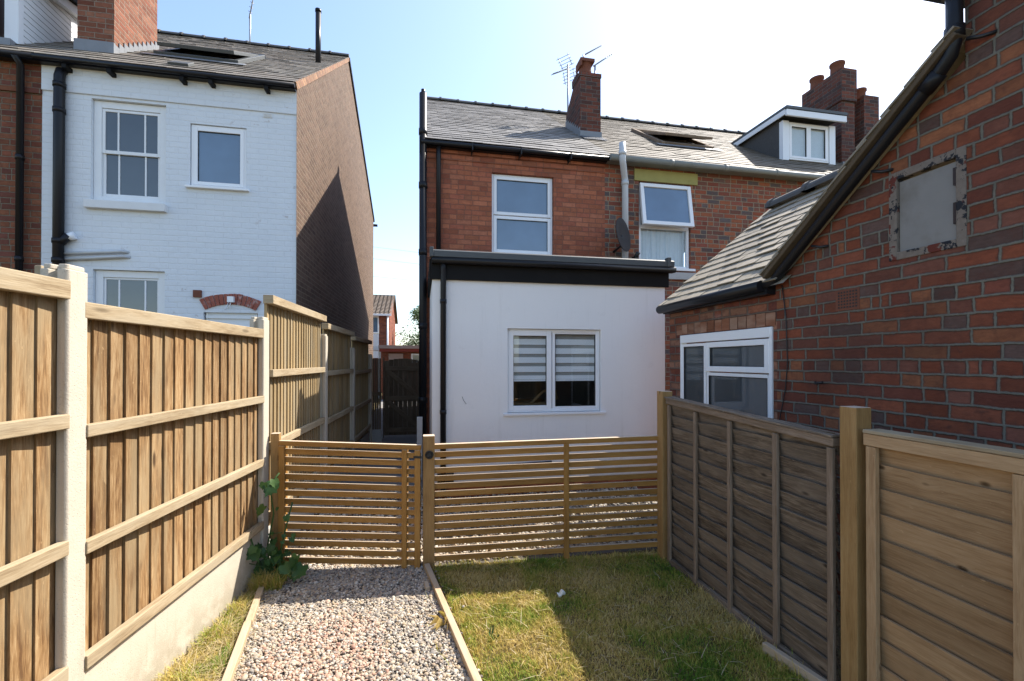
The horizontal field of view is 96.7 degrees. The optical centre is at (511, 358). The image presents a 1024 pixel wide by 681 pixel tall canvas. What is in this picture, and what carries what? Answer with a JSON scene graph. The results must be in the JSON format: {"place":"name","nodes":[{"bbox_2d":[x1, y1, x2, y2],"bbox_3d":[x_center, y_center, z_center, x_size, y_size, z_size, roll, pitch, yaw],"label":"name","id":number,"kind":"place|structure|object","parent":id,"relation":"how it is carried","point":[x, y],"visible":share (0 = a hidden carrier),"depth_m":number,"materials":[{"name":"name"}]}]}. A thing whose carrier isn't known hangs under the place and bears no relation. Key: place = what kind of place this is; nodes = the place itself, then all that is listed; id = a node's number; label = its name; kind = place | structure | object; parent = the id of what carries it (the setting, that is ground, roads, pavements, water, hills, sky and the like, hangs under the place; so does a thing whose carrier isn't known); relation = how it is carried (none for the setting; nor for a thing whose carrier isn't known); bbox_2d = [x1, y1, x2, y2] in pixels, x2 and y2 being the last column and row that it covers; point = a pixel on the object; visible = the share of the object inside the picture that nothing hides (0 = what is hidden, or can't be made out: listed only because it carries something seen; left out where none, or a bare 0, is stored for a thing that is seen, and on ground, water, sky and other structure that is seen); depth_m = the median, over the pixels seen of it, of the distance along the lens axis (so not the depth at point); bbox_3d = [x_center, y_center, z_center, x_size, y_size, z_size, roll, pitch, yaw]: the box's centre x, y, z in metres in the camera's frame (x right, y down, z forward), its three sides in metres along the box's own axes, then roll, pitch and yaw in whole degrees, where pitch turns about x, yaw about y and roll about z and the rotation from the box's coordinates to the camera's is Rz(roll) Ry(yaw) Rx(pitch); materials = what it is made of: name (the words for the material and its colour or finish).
{"place":"outdoors","nodes":[
{"label":"outdoors","id":0,"kind":"place"},
{"bbox_2d":[151,581,287,680],"bbox_3d":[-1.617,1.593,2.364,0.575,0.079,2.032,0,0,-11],"label":"verge grass","id":1,"kind":"structure","parent":0,"point":[171,676],"depth_m":2.52,"materials":[{"name":"plant"}]},
{"bbox_2d":[245,559,293,592],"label":"corner grass","id":2,"kind":"structure","parent":1,"relation":"on","point":[268,582],"depth_m":3.20,"materials":[{"name":"green plant"}]},
{"bbox_2d":[234,558,470,680],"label":"path","id":3,"kind":"structure","parent":0,"point":[394,672],"depth_m":2.60,"materials":[{"name":"grey gravel"}]},
{"bbox_2d":[221,576,265,680],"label":"path edging","id":4,"kind":"object","parent":3,"relation":"on","point":[235,657],"visible":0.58,"depth_m":2.57,"materials":[{"name":"brown wood"}]},
{"bbox_2d":[246,473,308,581],"bbox_3d":[-1.719,1.244,3.309,0.483,0.807,0.231,0,0,-11],"label":"climbing plant","id":5,"kind":"object","parent":3,"relation":"on","point":[292,564],"visible":0.91,"depth_m":3.29,"materials":[{"name":"green plant"}]},
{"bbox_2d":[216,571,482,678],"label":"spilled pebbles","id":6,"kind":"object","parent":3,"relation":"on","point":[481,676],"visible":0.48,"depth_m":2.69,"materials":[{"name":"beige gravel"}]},
{"bbox_2d":[424,581,429,590],"bbox_3d":[-0.605,1.610,3.223,0.030,0.025,0.104,0,0,-18],"label":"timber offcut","id":7,"kind":"object","parent":3,"relation":"on","point":[426,585],"visible":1,"depth_m":3.20,"materials":[{"name":"brown wood"}]},
{"bbox_2d":[428,610,448,630],"bbox_3d":[-0.444,1.590,2.776,0.141,0.058,0.242,0,0,-11],"label":"dry leaf","id":8,"kind":"object","parent":3,"relation":"on","point":[437,620],"visible":0.86,"depth_m":2.75,"materials":[{"name":"yellow plant"}]},
{"bbox_2d":[424,563,481,680],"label":"path edging","id":9,"kind":"object","parent":3,"relation":"on","point":[468,663],"visible":0.8,"depth_m":2.66,"materials":[{"name":"brown wood"}]},
{"bbox_2d":[327,399,422,498],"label":"alley","id":10,"kind":"structure","parent":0,"point":[402,439],"depth_m":7.56,"materials":[{"name":"concrete"}]},
{"bbox_2d":[372,358,381,442],"bbox_3d":[-2.700,0.892,8.938,0.270,1.780,0.060,0,0,-11],"label":"dark fence","id":11,"kind":"object","parent":10,"relation":"on","point":[377,430],"visible":0.68,"depth_m":8.95,"materials":[{"name":"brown wood"}]},
{"bbox_2d":[383,358,418,437],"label":"alley gate","id":12,"kind":"structure","parent":10,"relation":"on","point":[396,387],"depth_m":9.71,"materials":[{"name":"brown wood"}]},
{"bbox_2d":[417,417,421,479],"bbox_3d":[-1.264,1.234,6.227,0.075,0.860,0.025,0,0,-11],"label":"upright plank","id":13,"kind":"object","parent":10,"relation":"on","point":[419,430],"visible":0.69,"depth_m":6.22,"materials":[{"name":"grey wood"}]},
{"bbox_2d":[288,486,656,568],"bbox_3d":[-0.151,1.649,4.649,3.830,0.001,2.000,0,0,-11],"label":"yard","id":14,"kind":"structure","parent":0,"point":[556,555],"depth_m":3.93,"materials":[{"name":"grey gravel"}]},
{"bbox_2d":[222,395,880,680],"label":"ground","id":15,"kind":"structure","parent":0,"point":[838,650],"depth_m":2.76,"materials":[{"name":"soil"}]},
{"bbox_2d":[0,0,206,272],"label":"brick house","id":16,"kind":"structure","parent":15,"relation":"on","point":[28,28],"depth_m":5.91,"materials":[{"name":"brick"}]},
{"bbox_2d":[0,264,268,680],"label":"close board fence","id":17,"kind":"object","parent":15,"relation":"on","point":[134,458],"visible":0.88,"depth_m":2.05,"materials":[{"name":"wood"}]},
{"bbox_2d":[31,0,377,357],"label":"white house","id":18,"kind":"structure","parent":15,"relation":"on","point":[222,180],"depth_m":6.36,"materials":[{"name":"paint"}]},
{"bbox_2d":[94,100,165,203],"bbox_3d":[-5.171,-2.774,6.201,0.874,1.355,0.060,0,0,-11],"label":"sash window","id":19,"kind":"structure","parent":18,"relation":"in","point":[130,139],"depth_m":6.19,"materials":[{"name":"white paint"}]},
{"bbox_2d":[95,270,164,313],"bbox_3d":[-5.159,-0.507,6.185,0.838,1.340,0.055,0,0,-11],"label":"sash window","id":20,"kind":"structure","parent":18,"relation":"in","point":[144,291],"depth_m":6.18,"materials":[{"name":"white paint"}]},
{"bbox_2d":[141,41,265,64],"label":"roof window","id":21,"kind":"structure","parent":18,"relation":"in","point":[178,51],"depth_m":7.18,"materials":[{"name":"paint"}]},
{"bbox_2d":[184,125,249,191],"bbox_3d":[-4.092,-2.787,6.353,0.796,0.894,0.135,0,0,-11],"label":"window","id":22,"kind":"structure","parent":18,"relation":"in","point":[218,154],"depth_m":6.37,"materials":[{"name":"white plastic"}]},
{"bbox_2d":[249,0,253,44],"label":"tv aerial","id":23,"kind":"object","parent":18,"relation":"attached to","point":[252,3],"visible":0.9,"depth_m":10.75,"materials":[{"name":"metal"}]},
{"bbox_2d":[263,295,371,556],"bbox_3d":[-2.301,0.695,6.054,0.120,2.335,5.150,0,0,-9],"label":"close board fence","id":24,"kind":"object","parent":15,"relation":"on","point":[320,386],"visible":0.73,"depth_m":4.84,"materials":[{"name":"wood"}]},
{"bbox_2d":[270,432,421,568],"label":"slatted gate","id":25,"kind":"structure","parent":24,"relation":"attached to","point":[280,452],"depth_m":3.52,"materials":[{"name":"brown wood"}]},
{"bbox_2d":[257,294,397,391],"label":"orange house","id":26,"kind":"structure","parent":15,"relation":"on","point":[385,319],"depth_m":24.22,"materials":[{"name":"brick"}]},
{"bbox_2d":[373,316,378,332],"bbox_3d":[-7.327,-1.772,24.074,0.540,0.900,0.060,0,0,-11],"label":"window","id":27,"kind":"structure","parent":26,"relation":"in","point":[375,318],"depth_m":24.09,"materials":[{"name":"white plastic"}]},
{"bbox_2d":[373,346,380,358],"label":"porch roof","id":28,"kind":"structure","parent":15,"relation":"on","point":[375,348],"depth_m":20.13,"materials":[{"name":"white"}]},
{"bbox_2d":[378,345,418,398],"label":"garage","id":29,"kind":"structure","parent":15,"relation":"on","point":[391,352],"depth_m":19.32,"materials":[{"name":"red brick"}]},
{"bbox_2d":[389,354,402,359],"bbox_3d":[-4.944,0.730,19.380,0.600,1.850,0.035,0,0,-11],"label":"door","id":30,"kind":"structure","parent":29,"relation":"in","point":[391,356],"depth_m":19.37,"materials":[{"name":"brown wood"}]},
{"bbox_2d":[411,354,418,360],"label":"window","id":31,"kind":"structure","parent":29,"relation":"in","point":[413,356],"depth_m":19.54,"materials":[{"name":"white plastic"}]},
{"bbox_2d":[395,305,418,344],"bbox_3d":[-5.499,-0.717,27.748,3.362,5.278,3.822,0,0,-11],"label":"tree","id":32,"kind":"object","parent":15,"relation":"on","point":[413,340],"visible":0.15,"depth_m":28.09,"materials":[{"name":"green plant"}]},
{"bbox_2d":[418,57,609,470],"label":"brick house","id":33,"kind":"structure","parent":15,"relation":"on","point":[493,177],"depth_m":7.26,"materials":[{"name":"brick"}]},
{"bbox_2d":[492,174,551,254],"bbox_3d":[0.160,-2.266,7.270,0.989,1.261,0.066,0,0,-11],"label":"window","id":34,"kind":"structure","parent":33,"relation":"in","point":[521,205],"depth_m":7.26,"materials":[{"name":"white plastic"}]},
{"bbox_2d":[552,53,575,110],"bbox_3d":[1.039,-5.524,9.484,0.325,1.620,0.666,0,-1,39],"label":"tv aerial","id":35,"kind":"object","parent":33,"relation":"attached to","point":[567,72],"visible":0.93,"depth_m":9.65,"materials":[{"name":"metal"}]},
{"bbox_2d":[583,45,602,56],"bbox_3d":[1.619,-6.111,9.145,0.563,0.592,0.140,0,0,-35],"label":"tv aerial","id":36,"kind":"object","parent":33,"relation":"attached to","point":[592,50],"visible":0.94,"depth_m":9.11,"materials":[{"name":"metal"}]},
{"bbox_2d":[593,53,612,72],"bbox_3d":[1.847,-5.851,9.221,0.564,0.870,0.120,0,0,-35],"label":"tv aerial","id":37,"kind":"object","parent":33,"relation":"attached to","point":[594,66],"visible":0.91,"depth_m":9.13,"materials":[{"name":"metal"}]},
{"bbox_2d":[423,434,657,567],"bbox_3d":[0.276,1.203,3.709,1.979,1.185,0.110,0,0,-7],"label":"slatted fence","id":38,"kind":"object","parent":15,"relation":"on","point":[430,509],"visible":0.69,"depth_m":3.67,"materials":[{"name":"brown wood"}]},
{"bbox_2d":[428,246,676,498],"bbox_3d":[0.417,0.237,6.358,3.120,3.055,1.692,0,0,-11],"label":"flat roof extension","id":39,"kind":"object","parent":15,"relation":"on","point":[583,337],"visible":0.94,"depth_m":5.66,"materials":[{"name":"white paint"}]},
{"bbox_2d":[503,460,551,464],"bbox_3d":[-0.139,1.293,5.485,1.281,0.066,0.026,0,0,-11],"label":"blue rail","id":40,"kind":"object","parent":39,"relation":"attached to","point":[534,462],"visible":0.36,"depth_m":5.56,"materials":[{"name":"metal"}]},
{"bbox_2d":[514,390,557,404],"bbox_3d":[0.233,0.985,6.378,0.759,1.118,0.570,0,0,-11],"label":"wooden table","id":41,"kind":"object","parent":39,"relation":"in","point":[535,401],"visible":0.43,"depth_m":6.19,"materials":[{"name":"brown wood"}]},
{"bbox_2d":[503,329,605,415],"bbox_3d":[0.530,0.171,5.692,1.319,1.058,0.137,0,0,-11],"label":"window","id":42,"kind":"structure","parent":39,"relation":"in","point":[550,356],"depth_m":5.71,"materials":[{"name":"white plastic"}]},
{"bbox_2d":[541,60,878,390],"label":"brick house","id":43,"kind":"structure","parent":15,"relation":"on","point":[699,197],"depth_m":8.00,"materials":[{"name":"brick"}]},
{"bbox_2d":[613,217,630,252],"bbox_3d":[1.749,-1.930,7.173,0.276,0.535,0.592,0,0,8],"label":"satellite dish","id":44,"kind":"object","parent":43,"relation":"attached to","point":[623,235],"visible":1,"depth_m":7.17,"materials":[{"name":"black metal"}]},
{"bbox_2d":[639,182,695,271],"bbox_3d":[2.578,-2.199,7.680,1.060,1.455,0.296,0,0,-11],"label":"window","id":45,"kind":"structure","parent":43,"relation":"in","point":[664,210],"depth_m":7.68,"materials":[{"name":"white plastic"}]},
{"bbox_2d":[631,128,722,150],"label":"roof window","id":46,"kind":"structure","parent":43,"relation":"in","point":[649,134],"depth_m":9.27,"materials":[{"name":"black glass"}]},
{"bbox_2d":[657,391,840,680],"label":"weathered panel fence","id":47,"kind":"object","parent":15,"relation":"on","point":[748,508],"visible":0.92,"depth_m":2.71,"materials":[{"name":"brown wood"}]},
{"bbox_2d":[656,0,1023,614],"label":"brick outbuilding","id":48,"kind":"structure","parent":15,"relation":"on","point":[879,272],"depth_m":2.59,"materials":[{"name":"brick"}]},
{"bbox_2d":[680,327,773,418],"bbox_3d":[1.929,0.291,4.187,0.066,1.067,1.279,0,0,-11],"label":"window","id":49,"kind":"structure","parent":48,"relation":"in","point":[748,393],"depth_m":4.03,"materials":[{"name":"white plastic"}]},
{"bbox_2d":[840,406,1023,680],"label":"new panel fence","id":50,"kind":"object","parent":15,"relation":"on","point":[932,538],"visible":1,"depth_m":1.80,"materials":[{"name":"brown wood"}]},
{"bbox_2d":[157,0,964,344],"label":"sky","id":51,"kind":"structure","parent":0,"point":[716,64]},
{"bbox_2d":[432,549,806,680],"bbox_3d":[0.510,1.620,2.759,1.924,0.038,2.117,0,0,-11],"label":"lawn grass","id":52,"kind":"structure","parent":0,"point":[535,619],"depth_m":2.80,"materials":[{"name":"green plant"}]},
{"bbox_2d":[489,625,498,640],"bbox_3d":[-0.114,1.601,2.650,0.074,0.075,0.071,0,-1,38],"label":"weed","id":53,"kind":"object","parent":52,"relation":"on","point":[490,632],"visible":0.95,"depth_m":2.67,"materials":[{"name":"green plant"}]},
{"bbox_2d":[556,589,564,597],"bbox_3d":[0.335,1.606,3.105,0.064,0.055,0.040,0,0,-11],"label":"white stone","id":54,"kind":"object","parent":52,"relation":"on","point":[561,592],"visible":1,"depth_m":3.09,"materials":[{"name":"white stone"}]},
{"bbox_2d":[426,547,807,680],"bbox_3d":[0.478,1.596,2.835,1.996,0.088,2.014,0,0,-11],"label":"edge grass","id":55,"kind":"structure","parent":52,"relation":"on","point":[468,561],"depth_m":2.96,"materials":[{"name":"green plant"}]},
{"bbox_2d":[443,550,799,680],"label":"dry straw","id":56,"kind":"object","parent":52,"relation":"on","point":[603,625],"visible":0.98,"depth_m":2.79,"materials":[{"name":"plant"}]},
{"bbox_2d":[762,642,826,680],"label":"board","id":57,"kind":"object","parent":52,"relation":"on","point":[769,648],"visible":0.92,"depth_m":2.37,"materials":[{"name":"grey concrete"}]}
]}

